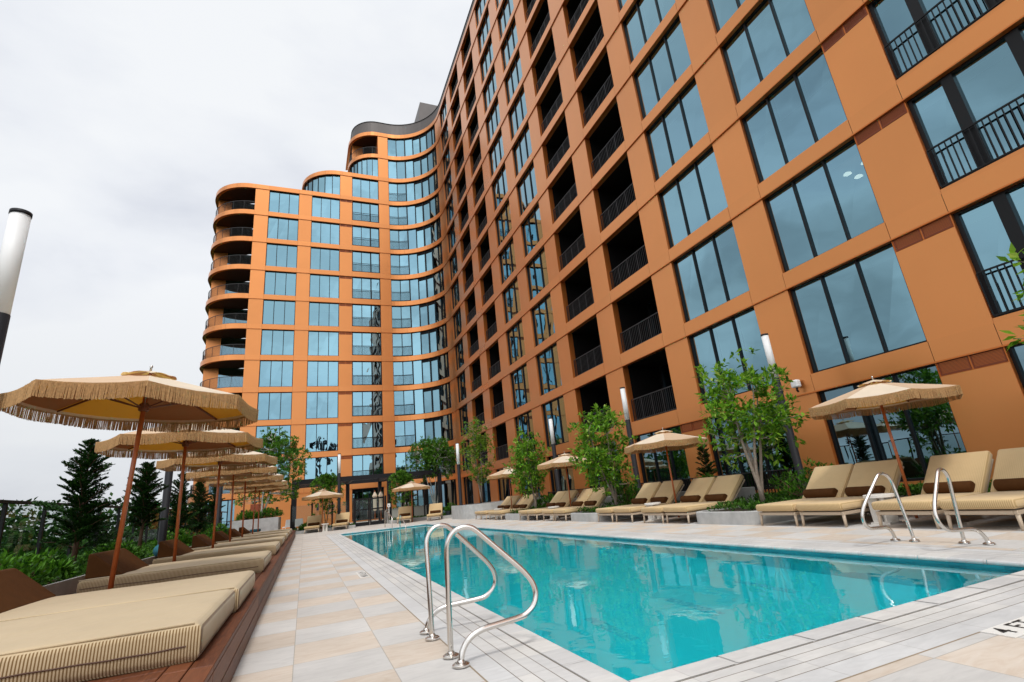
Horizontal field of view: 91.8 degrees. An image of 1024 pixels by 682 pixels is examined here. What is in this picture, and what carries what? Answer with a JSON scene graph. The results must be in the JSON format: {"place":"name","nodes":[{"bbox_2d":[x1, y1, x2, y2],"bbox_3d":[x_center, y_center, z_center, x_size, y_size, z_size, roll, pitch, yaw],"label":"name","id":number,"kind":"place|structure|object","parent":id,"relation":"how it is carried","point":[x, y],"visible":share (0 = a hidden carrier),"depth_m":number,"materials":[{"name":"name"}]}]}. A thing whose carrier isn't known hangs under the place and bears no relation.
{"place":"outdoors","nodes":[
{"label":"outdoors","id":0,"kind":"place"},
{"bbox_2d":[0,0,471,539],"label":"sky","id":1,"kind":"structure","parent":0,"point":[123,123],"materials":[{"name":"white"}]},
{"bbox_2d":[231,513,1023,681],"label":"pool deck","id":2,"kind":"structure","parent":0,"point":[328,614],"depth_m":3.86,"materials":[{"name":"stone"}]},
{"bbox_2d":[75,530,295,681],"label":"wooden platform","id":3,"kind":"structure","parent":2,"relation":"on","point":[218,659],"depth_m":3.24,"materials":[{"name":"brown wood"}]},
{"bbox_2d":[0,589,234,681],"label":"daybed","id":4,"kind":"object","parent":3,"relation":"on","point":[92,643],"visible":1,"depth_m":2.70,"materials":[{"name":"brown"}]},
{"bbox_2d":[0,570,254,621],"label":"daybed","id":5,"kind":"object","parent":3,"relation":"on","point":[241,584],"visible":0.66,"depth_m":4.23,"materials":[{"name":"brown"}]},
{"bbox_2d":[0,568,55,612],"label":"wedge pillow","id":6,"kind":"object","parent":5,"relation":"on","point":[18,588],"visible":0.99,"depth_m":4.42,"materials":[{"name":"brown fabric"}]},
{"bbox_2d":[0,365,258,588],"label":"patio umbrella","id":7,"kind":"object","parent":3,"relation":"on","point":[140,398],"visible":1,"depth_m":5.88,"materials":[{"name":"beige fabric"}]},
{"bbox_2d":[76,550,271,593],"bbox_3d":[-4.800,3.401,7.391,2.114,0.205,1.820,2,-19,-22],"label":"daybed","id":8,"kind":"object","parent":3,"relation":"on","point":[257,562],"visible":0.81,"depth_m":6.73,"materials":[{"name":"brown"}]},
{"bbox_2d":[85,548,148,578],"bbox_3d":[-5.532,3.110,7.030,0.398,0.300,1.319,2,-19,-22],"label":"wedge pillow","id":9,"kind":"object","parent":8,"relation":"on","point":[99,564],"visible":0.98,"depth_m":6.59,"materials":[{"name":"brown fabric"}]},
{"bbox_2d":[94,424,262,561],"bbox_3d":[-5.774,2.589,8.663,2.332,2.626,2.333,-2,-18,-12],"label":"patio umbrella","id":10,"kind":"object","parent":3,"relation":"on","point":[173,445],"visible":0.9,"depth_m":8.75,"materials":[{"name":"beige fabric"}]},
{"bbox_2d":[152,541,279,563],"bbox_3d":[-6.095,4.490,10.483,2.114,0.204,1.910,2,-19,-22],"label":"daybed","id":11,"kind":"object","parent":3,"relation":"on","point":[273,547],"visible":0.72,"depth_m":9.86,"materials":[{"name":"brown"}]},
{"bbox_2d":[156,449,277,548],"bbox_3d":[-6.935,3.640,11.679,2.332,2.626,2.333,-2,-18,-10],"label":"patio umbrella","id":12,"kind":"object","parent":3,"relation":"on","point":[240,461],"visible":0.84,"depth_m":11.72,"materials":[{"name":"beige fabric"}]},
{"bbox_2d":[185,464,276,541],"bbox_3d":[-8.278,4.708,14.687,2.332,2.626,2.333,2,-19,-26],"label":"patio umbrella","id":13,"kind":"object","parent":3,"relation":"on","point":[201,476],"visible":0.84,"depth_m":14.75,"materials":[{"name":"beige fabric"}]},
{"bbox_2d":[232,517,280,531],"bbox_3d":[-14.468,10.678,28.197,2.300,1.079,3.300,2,-19,-22],"label":"planter","id":14,"kind":"object","parent":2,"relation":"on","point":[269,524],"visible":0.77,"depth_m":26.95,"materials":[{"name":"concrete"}]},
{"bbox_2d":[233,427,311,518],"bbox_3d":[-14.111,7.765,29.339,4.077,5.352,3.379,6,-21,-33],"label":"tree","id":15,"kind":"object","parent":14,"relation":"in","point":[273,442],"visible":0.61,"depth_m":29.31,"materials":[{"name":"green plant"}]},
{"bbox_2d":[307,472,345,522],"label":"tree","id":16,"kind":"object","parent":2,"relation":"on","point":[328,479],"visible":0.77,"depth_m":31.98,"materials":[{"name":"green plant"}]},
{"bbox_2d":[291,469,442,529],"bbox_3d":[-10.564,11.587,36.111,9.960,3.280,5.080,2,-19,-22],"label":"pergola","id":17,"kind":"object","parent":2,"relation":"on","point":[347,481],"visible":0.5,"depth_m":35.77,"materials":[{"name":"grey metal"}]},
{"bbox_2d":[403,436,460,503],"bbox_3d":[-5.693,9.867,36.873,4.110,5.692,3.341,10,-23,-41],"label":"tree","id":18,"kind":"object","parent":2,"relation":"on","point":[433,455],"visible":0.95,"depth_m":36.73,"materials":[{"name":"green plant"}]},
{"bbox_2d":[419,523,497,640],"bbox_3d":[-0.433,1.944,4.148,0.674,0.832,0.338,2,-19,-22],"label":"grab rail","id":19,"kind":"object","parent":2,"relation":"on","point":[429,628],"visible":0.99,"depth_m":4.09,"materials":[{"name":"silver metal"}]},
{"bbox_2d":[443,524,538,668],"bbox_3d":[-0.146,1.702,3.463,0.674,0.832,0.343,2,-19,-22],"label":"grab rail","id":20,"kind":"object","parent":2,"relation":"on","point":[460,663],"visible":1,"depth_m":3.42,"materials":[{"name":"silver metal"}]},
{"bbox_2d":[451,497,542,518],"bbox_3d":[-0.827,9.671,28.733,4.900,0.719,5.000,2,-19,-22],"label":"planter","id":21,"kind":"object","parent":2,"relation":"on","point":[466,511],"visible":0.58,"depth_m":26.40,"materials":[{"name":"concrete"}]},
{"bbox_2d":[459,416,495,501],"bbox_3d":[-2.017,6.829,28.979,2.334,4.906,2.073,2,-19,-22],"label":"tree","id":22,"kind":"object","parent":21,"relation":"in","point":[475,438],"visible":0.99,"depth_m":28.88,"materials":[{"name":"green plant"}]},
{"bbox_2d":[187,0,1023,532],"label":"apartment building","id":23,"kind":"structure","parent":2,"relation":"on","point":[561,212],"depth_m":21.33,"materials":[{"name":"orange metal"}]},
{"bbox_2d":[304,456,337,478],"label":"window","id":24,"kind":"structure","parent":23,"relation":"in","point":[318,466],"depth_m":45.84,"materials":[{"name":"blue glass"}]},
{"bbox_2d":[305,423,337,451],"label":"window","id":25,"kind":"structure","parent":23,"relation":"in","point":[318,437],"depth_m":46.62,"materials":[{"name":"blue glass"}]},
{"bbox_2d":[352,251,379,273],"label":"window","id":26,"kind":"structure","parent":23,"relation":"in","point":[362,262],"depth_m":53.63,"materials":[{"name":"blue glass"}]},
{"bbox_2d":[352,332,380,355],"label":"window","id":27,"kind":"structure","parent":23,"relation":"in","point":[363,344],"depth_m":50.90,"materials":[{"name":"blue glass"}]},
{"bbox_2d":[352,304,380,327],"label":"window","id":28,"kind":"structure","parent":23,"relation":"in","point":[369,316],"depth_m":51.82,"materials":[{"name":"blue glass"}]},
{"bbox_2d":[352,277,380,300],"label":"window","id":29,"kind":"structure","parent":23,"relation":"in","point":[362,288],"depth_m":52.72,"materials":[{"name":"blue metal"}]},
{"bbox_2d":[352,361,381,385],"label":"window","id":30,"kind":"structure","parent":23,"relation":"in","point":[364,373],"depth_m":49.98,"materials":[{"name":"blue glass"}]},
{"bbox_2d":[352,422,382,449],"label":"balcony door","id":31,"kind":"structure","parent":23,"relation":"in","point":[365,435],"depth_m":48.16,"materials":[{"name":"blue glass"}]},
{"bbox_2d":[352,391,382,416],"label":"window","id":32,"kind":"structure","parent":23,"relation":"in","point":[364,403],"depth_m":49.07,"materials":[{"name":"blue metal"}]},
{"bbox_2d":[352,487,383,522],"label":"window","id":33,"kind":"structure","parent":23,"relation":"in","point":[361,515],"depth_m":46.22,"materials":[{"name":"black glass"}]},
{"bbox_2d":[352,454,383,475],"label":"balcony door","id":34,"kind":"structure","parent":23,"relation":"in","point":[369,464],"depth_m":47.35,"materials":[{"name":"blue metal"}]},
{"bbox_2d":[255,0,486,453],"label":"window","id":35,"kind":"structure","parent":23,"relation":"in","point":[278,405],"depth_m":50.08,"materials":[{"name":"blue metal"}]},
{"bbox_2d":[387,125,435,156],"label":"corner window","id":36,"kind":"structure","parent":23,"relation":"in","point":[418,144],"depth_m":59.34,"materials":[{"name":"blue glass"}]},
{"bbox_2d":[388,147,436,178],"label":"corner window","id":37,"kind":"structure","parent":23,"relation":"in","point":[419,166],"depth_m":58.42,"materials":[{"name":"blue glass"}]},
{"bbox_2d":[388,170,437,201],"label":"corner window","id":38,"kind":"structure","parent":23,"relation":"in","point":[398,192],"depth_m":57.50,"materials":[{"name":"blue glass"}]},
{"bbox_2d":[389,193,439,224],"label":"corner window","id":39,"kind":"structure","parent":23,"relation":"in","point":[421,212],"depth_m":56.58,"materials":[{"name":"blue glass"}]},
{"bbox_2d":[390,218,440,249],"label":"corner window","id":40,"kind":"structure","parent":23,"relation":"in","point":[423,236],"depth_m":55.66,"materials":[{"name":"blue glass"}]},
{"bbox_2d":[390,242,442,274],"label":"corner window","id":41,"kind":"structure","parent":23,"relation":"in","point":[415,263],"depth_m":54.76,"materials":[{"name":"blue glass"}]},
{"bbox_2d":[391,269,443,300],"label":"corner window","id":42,"kind":"structure","parent":23,"relation":"in","point":[431,285],"depth_m":53.84,"materials":[{"name":"blue metal"}]},
{"bbox_2d":[392,295,445,327],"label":"corner window","id":43,"kind":"structure","parent":23,"relation":"in","point":[434,311],"depth_m":52.93,"materials":[{"name":"blue metal"}]},
{"bbox_2d":[392,324,447,356],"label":"corner window","id":44,"kind":"structure","parent":23,"relation":"in","point":[432,340],"depth_m":52.01,"materials":[{"name":"blue metal"}]},
{"bbox_2d":[393,352,449,385],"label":"corner window","id":45,"kind":"structure","parent":23,"relation":"in","point":[433,369],"depth_m":51.09,"materials":[{"name":"blue metal"}]},
{"bbox_2d":[394,382,450,415],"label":"corner window","id":46,"kind":"structure","parent":23,"relation":"in","point":[437,398],"depth_m":50.17,"materials":[{"name":"blue metal"}]},
{"bbox_2d":[394,413,452,446],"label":"corner window","id":47,"kind":"structure","parent":23,"relation":"in","point":[409,432],"depth_m":49.31,"materials":[{"name":"blue metal"}]},
{"bbox_2d":[396,479,456,512],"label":"corner window","id":48,"kind":"structure","parent":23,"relation":"in","point":[449,494],"depth_m":47.23,"materials":[{"name":"blue metal"}]},
{"bbox_2d":[502,278,520,323],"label":"window","id":49,"kind":"structure","parent":23,"relation":"in","point":[510,297],"depth_m":35.28,"materials":[{"name":"blue glass"}]},
{"bbox_2d":[505,319,524,365],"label":"window","id":50,"kind":"structure","parent":23,"relation":"in","point":[514,337],"depth_m":34.37,"materials":[{"name":"blue glass"}]},
{"bbox_2d":[510,363,530,409],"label":"window","id":51,"kind":"structure","parent":23,"relation":"in","point":[519,383],"depth_m":33.42,"materials":[{"name":"blue glass"}]},
{"bbox_2d":[512,123,531,177],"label":"window","id":52,"kind":"structure","parent":23,"relation":"in","point":[522,150],"depth_m":34.12,"materials":[{"name":"blue metal"}]},
{"bbox_2d":[516,162,536,216],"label":"window","id":53,"kind":"structure","parent":23,"relation":"in","point":[526,190],"depth_m":33.23,"materials":[{"name":"blue metal"}]},
{"bbox_2d":[520,201,542,257],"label":"window","id":54,"kind":"structure","parent":23,"relation":"in","point":[531,229],"depth_m":32.28,"materials":[{"name":"blue metal"}]},
{"bbox_2d":[525,247,548,301],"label":"window","id":55,"kind":"structure","parent":23,"relation":"in","point":[536,270],"depth_m":31.37,"materials":[{"name":"blue metal"}]},
{"bbox_2d":[530,294,554,347],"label":"window","id":56,"kind":"structure","parent":23,"relation":"in","point":[542,320],"depth_m":30.44,"materials":[{"name":"blue metal"}]},
{"bbox_2d":[535,342,561,395],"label":"window","id":57,"kind":"structure","parent":23,"relation":"in","point":[547,362],"depth_m":29.52,"materials":[{"name":"blue metal"}]},
{"bbox_2d":[541,396,568,447],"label":"window","id":58,"kind":"structure","parent":23,"relation":"in","point":[554,409],"depth_m":28.50,"materials":[{"name":"blue metal"}]},
{"bbox_2d":[621,0,675,63],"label":"window","id":59,"kind":"structure","parent":23,"relation":"in","point":[645,16],"depth_m":21.90,"materials":[{"name":"blue metal"}]},
{"bbox_2d":[632,13,690,121],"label":"window","id":60,"kind":"structure","parent":23,"relation":"in","point":[669,59],"depth_m":20.56,"materials":[{"name":"blue metal"}]},
{"bbox_2d":[634,425,689,490],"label":"window","id":61,"kind":"structure","parent":23,"relation":"in","point":[653,467],"depth_m":19.90,"materials":[{"name":"black metal"}]},
{"bbox_2d":[644,75,708,182],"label":"window","id":62,"kind":"structure","parent":23,"relation":"in","point":[683,123],"depth_m":19.64,"materials":[{"name":"blue metal"}]},
{"bbox_2d":[657,146,727,249],"bbox_3d":[6.841,-5.302,18.720,0.418,2.610,3.174,2,-19,-22],"label":"window","id":63,"kind":"structure","parent":23,"relation":"in","point":[697,195],"depth_m":18.70,"materials":[{"name":"blue metal"}]},
{"bbox_2d":[671,222,748,322],"bbox_3d":[7.134,-2.364,17.809,0.418,2.610,3.174,2,-19,-22],"label":"window","id":64,"kind":"structure","parent":23,"relation":"in","point":[712,274],"depth_m":17.78,"materials":[{"name":"blue metal"}]},
{"bbox_2d":[706,0,744,34],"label":"window","id":65,"kind":"structure","parent":23,"relation":"in","point":[720,11],"depth_m":17.61,"materials":[{"name":"blue metal"}]},
{"bbox_2d":[687,307,771,404],"bbox_3d":[7.428,0.574,16.897,0.418,2.610,3.174,2,-19,-22],"label":"window","id":66,"kind":"structure","parent":23,"relation":"in","point":[709,346],"depth_m":16.86,"materials":[{"name":"blue metal"}]},
{"bbox_2d":[704,402,799,494],"bbox_3d":[7.737,3.673,15.935,0.418,2.950,3.174,2,-19,-22],"label":"window","id":67,"kind":"structure","parent":23,"relation":"in","point":[723,468],"depth_m":15.95,"materials":[{"name":"black metal"}]},
{"bbox_2d":[719,0,814,105],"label":"window","id":68,"kind":"structure","parent":23,"relation":"in","point":[775,28],"depth_m":15.92,"materials":[{"name":"blue metal"}]},
{"bbox_2d":[739,45,846,183],"bbox_3d":[8.427,-6.636,14.930,0.418,2.610,2.994,2,-19,-22],"label":"window","id":69,"kind":"structure","parent":23,"relation":"in","point":[807,106],"depth_m":14.85,"materials":[{"name":"blue metal"}]},
{"bbox_2d":[762,136,883,272],"bbox_3d":[8.721,-3.699,14.019,0.418,2.610,2.994,2,-19,-22],"label":"window","id":70,"kind":"structure","parent":23,"relation":"in","point":[833,202],"depth_m":13.91,"materials":[{"name":"blue metal"}]},
{"bbox_2d":[787,241,926,373],"bbox_3d":[9.014,-0.761,13.107,0.418,2.610,2.994,2,-19,-22],"label":"window","id":71,"kind":"structure","parent":23,"relation":"in","point":[862,308],"depth_m":12.97,"materials":[{"name":"blue metal"}]},
{"bbox_2d":[816,363,966,486],"bbox_3d":[9.323,2.339,12.145,0.418,2.950,2.994,2,-19,-22],"label":"window","id":72,"kind":"structure","parent":23,"relation":"in","point":[919,434],"depth_m":11.89,"materials":[{"name":"blue metal"}]},
{"bbox_2d":[867,0,1009,82],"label":"balcony door","id":73,"kind":"structure","parent":23,"relation":"in","point":[911,32],"depth_m":11.70,"materials":[{"name":"black metal"}]},
{"bbox_2d":[907,22,1023,192],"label":"balcony door","id":74,"kind":"structure","parent":23,"relation":"in","point":[969,122],"depth_m":10.70,"materials":[{"name":"black metal"}]},
{"bbox_2d":[952,181,1023,322],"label":"balcony door","id":75,"kind":"structure","parent":23,"relation":"in","point":[987,228],"depth_m":10.31,"materials":[{"name":"black metal"}]},
{"bbox_2d":[596,482,661,521],"bbox_3d":[3.532,4.787,14.787,1.990,0.959,0.840,1,-18,-21],"label":"chaise lounge","id":76,"kind":"object","parent":2,"relation":"on","point":[647,492],"visible":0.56,"depth_m":14.78,"materials":[{"name":"beige"}]},
{"bbox_2d":[613,480,683,522],"bbox_3d":[3.901,4.512,14.020,1.990,0.959,0.840,1,-19,-22],"label":"chaise lounge","id":77,"kind":"object","parent":2,"relation":"on","point":[664,495],"visible":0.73,"depth_m":13.94,"materials":[{"name":"beige"}]},
{"bbox_2d":[624,428,708,516],"bbox_3d":[4.400,3.619,13.789,2.149,2.420,2.150,-4,-17,-7],"label":"patio umbrella","id":78,"kind":"object","parent":2,"relation":"on","point":[663,440],"visible":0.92,"depth_m":13.54,"materials":[{"name":"beige fabric"}]},
{"bbox_2d":[641,477,715,523],"bbox_3d":[4.352,4.090,12.806,1.990,0.959,0.840,1,-18,-22],"label":"chaise lounge","id":79,"kind":"object","parent":2,"relation":"on","point":[698,490],"visible":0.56,"depth_m":12.80,"materials":[{"name":"beige"}]},
{"bbox_2d":[341,525,1023,681],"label":"pool basin","id":80,"kind":"object","parent":2,"relation":"in","point":[927,561],"visible":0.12,"depth_m":6.16,"materials":[{"name":"paint"}]},
{"bbox_2d":[337,523,1023,681],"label":"pool coping","id":81,"kind":"object","parent":80,"relation":"on","point":[589,671],"visible":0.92,"depth_m":3.59,"materials":[{"name":"stone"}]},
{"bbox_2d":[343,525,1022,680],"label":"water","id":82,"kind":"structure","parent":80,"relation":"in","point":[627,610],"depth_m":4.85,"materials":[{"name":"teal liquid"}]},
{"bbox_2d":[663,474,744,523],"bbox_3d":[4.704,3.821,12.052,1.990,0.959,0.840,1,-18,-22],"label":"chaise lounge","id":83,"kind":"object","parent":2,"relation":"on","point":[725,488],"visible":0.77,"depth_m":11.98,"materials":[{"name":"beige"}]},
{"bbox_2d":[696,500,818,524],"bbox_3d":[6.461,3.762,11.238,4.550,0.249,1.800,2,-19,-22],"label":"planter","id":84,"kind":"object","parent":2,"relation":"on","point":[736,516],"visible":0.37,"depth_m":10.07,"materials":[{"name":"concrete"}]},
{"bbox_2d":[756,464,866,525],"bbox_3d":[5.713,2.945,9.554,1.990,0.959,0.840,1,-19,-22],"label":"chaise lounge","id":85,"kind":"object","parent":2,"relation":"on","point":[828,482],"visible":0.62,"depth_m":9.56,"materials":[{"name":"beige"}]},
{"bbox_2d":[796,459,903,526],"bbox_3d":[6.045,2.677,8.796,1.990,0.959,0.840,2,-19,-23],"label":"chaise lounge","id":86,"kind":"object","parent":2,"relation":"on","point":[851,500],"visible":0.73,"depth_m":8.76,"materials":[{"name":"beige"}]},
{"bbox_2d":[808,376,963,517],"bbox_3d":[6.585,1.781,8.569,2.149,2.420,2.150,-3,-17,-9],"label":"patio umbrella","id":87,"kind":"object","parent":2,"relation":"on","point":[872,396],"visible":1,"depth_m":8.46,"materials":[{"name":"beige fabric"}]},
{"bbox_2d":[860,472,919,541],"bbox_3d":[4.545,2.063,6.134,0.674,0.832,0.332,2,-19,-22],"label":"grab rail","id":88,"kind":"object","parent":2,"relation":"on","point":[868,495],"visible":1,"depth_m":6.13,"materials":[{"name":"silver metal"}]},
{"bbox_2d":[871,451,993,528],"bbox_3d":[6.535,2.270,7.641,1.990,0.959,0.840,2,-19,-23],"label":"chaise lounge","id":89,"kind":"object","parent":2,"relation":"on","point":[969,473],"visible":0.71,"depth_m":7.63,"materials":[{"name":"beige"}]},
{"bbox_2d":[932,468,995,544],"bbox_3d":[4.819,1.833,5.480,0.674,0.832,0.342,2,-19,-22],"label":"grab rail","id":90,"kind":"object","parent":2,"relation":"on","point":[961,529],"visible":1,"depth_m":5.51,"materials":[{"name":"silver metal"}]},
{"bbox_2d":[939,447,1023,530],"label":"chaise lounge","id":91,"kind":"object","parent":2,"relation":"on","point":[1004,495],"visible":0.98,"depth_m":6.72,"materials":[{"name":"beige"}]},
{"bbox_2d":[601,492,987,512],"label":"planting soil","id":92,"kind":"structure","parent":0,"point":[895,497],"depth_m":9.80,"materials":[{"name":"brown soil"}]},
{"bbox_2d":[510,479,991,513],"bbox_3d":[4.503,5.215,16.036,4.290,0.405,25.175,2,-19,-22],"label":"ground cover","id":93,"kind":"object","parent":92,"relation":"on","point":[772,497],"visible":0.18,"depth_m":11.01,"materials":[{"name":"green plant"}]},
{"bbox_2d":[501,425,551,507],"bbox_3d":[0.811,5.510,21.891,2.011,3.696,2.239,-18,-21,35],"label":"tree","id":94,"kind":"object","parent":93,"relation":"on","point":[526,446],"visible":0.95,"depth_m":21.64,"materials":[{"name":"green plant"}]},
{"bbox_2d":[566,403,638,504],"bbox_3d":[3.006,3.779,16.597,2.502,3.451,1.934,2,-19,-22],"label":"tree","id":95,"kind":"object","parent":93,"relation":"on","point":[594,455],"visible":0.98,"depth_m":16.40,"materials":[{"name":"green plant"}]},
{"bbox_2d":[694,346,809,501],"bbox_3d":[5.755,1.928,11.918,2.744,3.695,2.284,2,-19,-22],"label":"tree","id":96,"kind":"object","parent":93,"relation":"on","point":[726,406],"visible":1,"depth_m":11.73,"materials":[{"name":"green plant"}]},
{"bbox_2d":[768,457,833,496],"bbox_3d":[6.671,3.071,11.206,1.764,0.922,1.790,2,-19,-22],"label":"shrub","id":97,"kind":"object","parent":93,"relation":"on","point":[794,484],"visible":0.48,"depth_m":11.23,"materials":[{"name":"green plant"}]},
{"bbox_2d":[761,333,806,491],"bbox_3d":[7.165,1.979,13.004,0.290,4.550,0.290,2,-19,-22],"label":"lamp post","id":98,"kind":"object","parent":92,"relation":"on","point":[794,451],"visible":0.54,"depth_m":12.92,"materials":[{"name":"grey metal"}]},
{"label":"planting soil","id":99,"kind":"structure","parent":0,"visible":0},
{"bbox_2d":[0,208,32,363],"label":"lamp post","id":100,"kind":"object","parent":99,"relation":"on","point":[12,250],"visible":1,"depth_m":5.41,"materials":[{"name":"grey metal"}]},
{"bbox_2d":[0,545,52,584],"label":"shrub","id":101,"kind":"object","parent":99,"relation":"on","point":[37,568],"visible":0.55,"depth_m":6.11,"materials":[{"name":"green plant"}]},
{"bbox_2d":[7,547,80,585],"bbox_3d":[-6.672,3.159,6.944,1.080,0.533,1.085,2,-19,-22],"label":"shrub","id":102,"kind":"object","parent":99,"relation":"on","point":[63,565],"visible":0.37,"depth_m":6.96,"materials":[{"name":"green plant"}]},
{"bbox_2d":[30,438,138,564],"bbox_3d":[-7.815,2.989,9.142,1.481,2.357,1.423,-9,-18,12],"label":"conifer tree","id":103,"kind":"object","parent":99,"relation":"on","point":[84,503],"visible":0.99,"depth_m":8.95,"materials":[{"name":"green plant"}]},
{"bbox_2d":[0,500,226,556],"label":"glass railing","id":104,"kind":"object","parent":99,"relation":"on","point":[5,503],"visible":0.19,"depth_m":11.16,"materials":[{"name":"black glass"}]},
{"bbox_2d":[27,531,227,584],"bbox_3d":[-10.007,5.600,13.224,2.578,0.368,28.177,2,-19,-22],"label":"ground cover","id":105,"kind":"object","parent":99,"relation":"on","point":[82,565],"visible":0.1,"depth_m":8.66,"materials":[{"name":"green plant"}]},
{"bbox_2d":[119,461,168,547],"bbox_3d":[-9.350,4.243,12.658,1.034,2.338,1.271,2,-19,-22],"label":"conifer tree","id":106,"kind":"object","parent":99,"relation":"on","point":[144,487],"visible":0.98,"depth_m":12.64,"materials":[{"name":"green plant"}]},
{"bbox_2d":[157,472,199,536],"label":"conifer tree","id":107,"kind":"object","parent":99,"relation":"on","point":[174,507],"visible":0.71,"depth_m":16.27,"materials":[{"name":"green plant"}]},
{"bbox_2d":[184,479,212,534],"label":"conifer tree","id":108,"kind":"object","parent":99,"relation":"on","point":[199,500],"visible":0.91,"depth_m":19.26,"materials":[{"name":"green plant"}]},
{"label":"ground","id":109,"kind":"structure","parent":0,"visible":0},
{"bbox_2d":[0,497,90,563],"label":"distant tree","id":110,"kind":"object","parent":109,"relation":"on","point":[9,544],"visible":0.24,"depth_m":38.86,"materials":[{"name":"green plant"}]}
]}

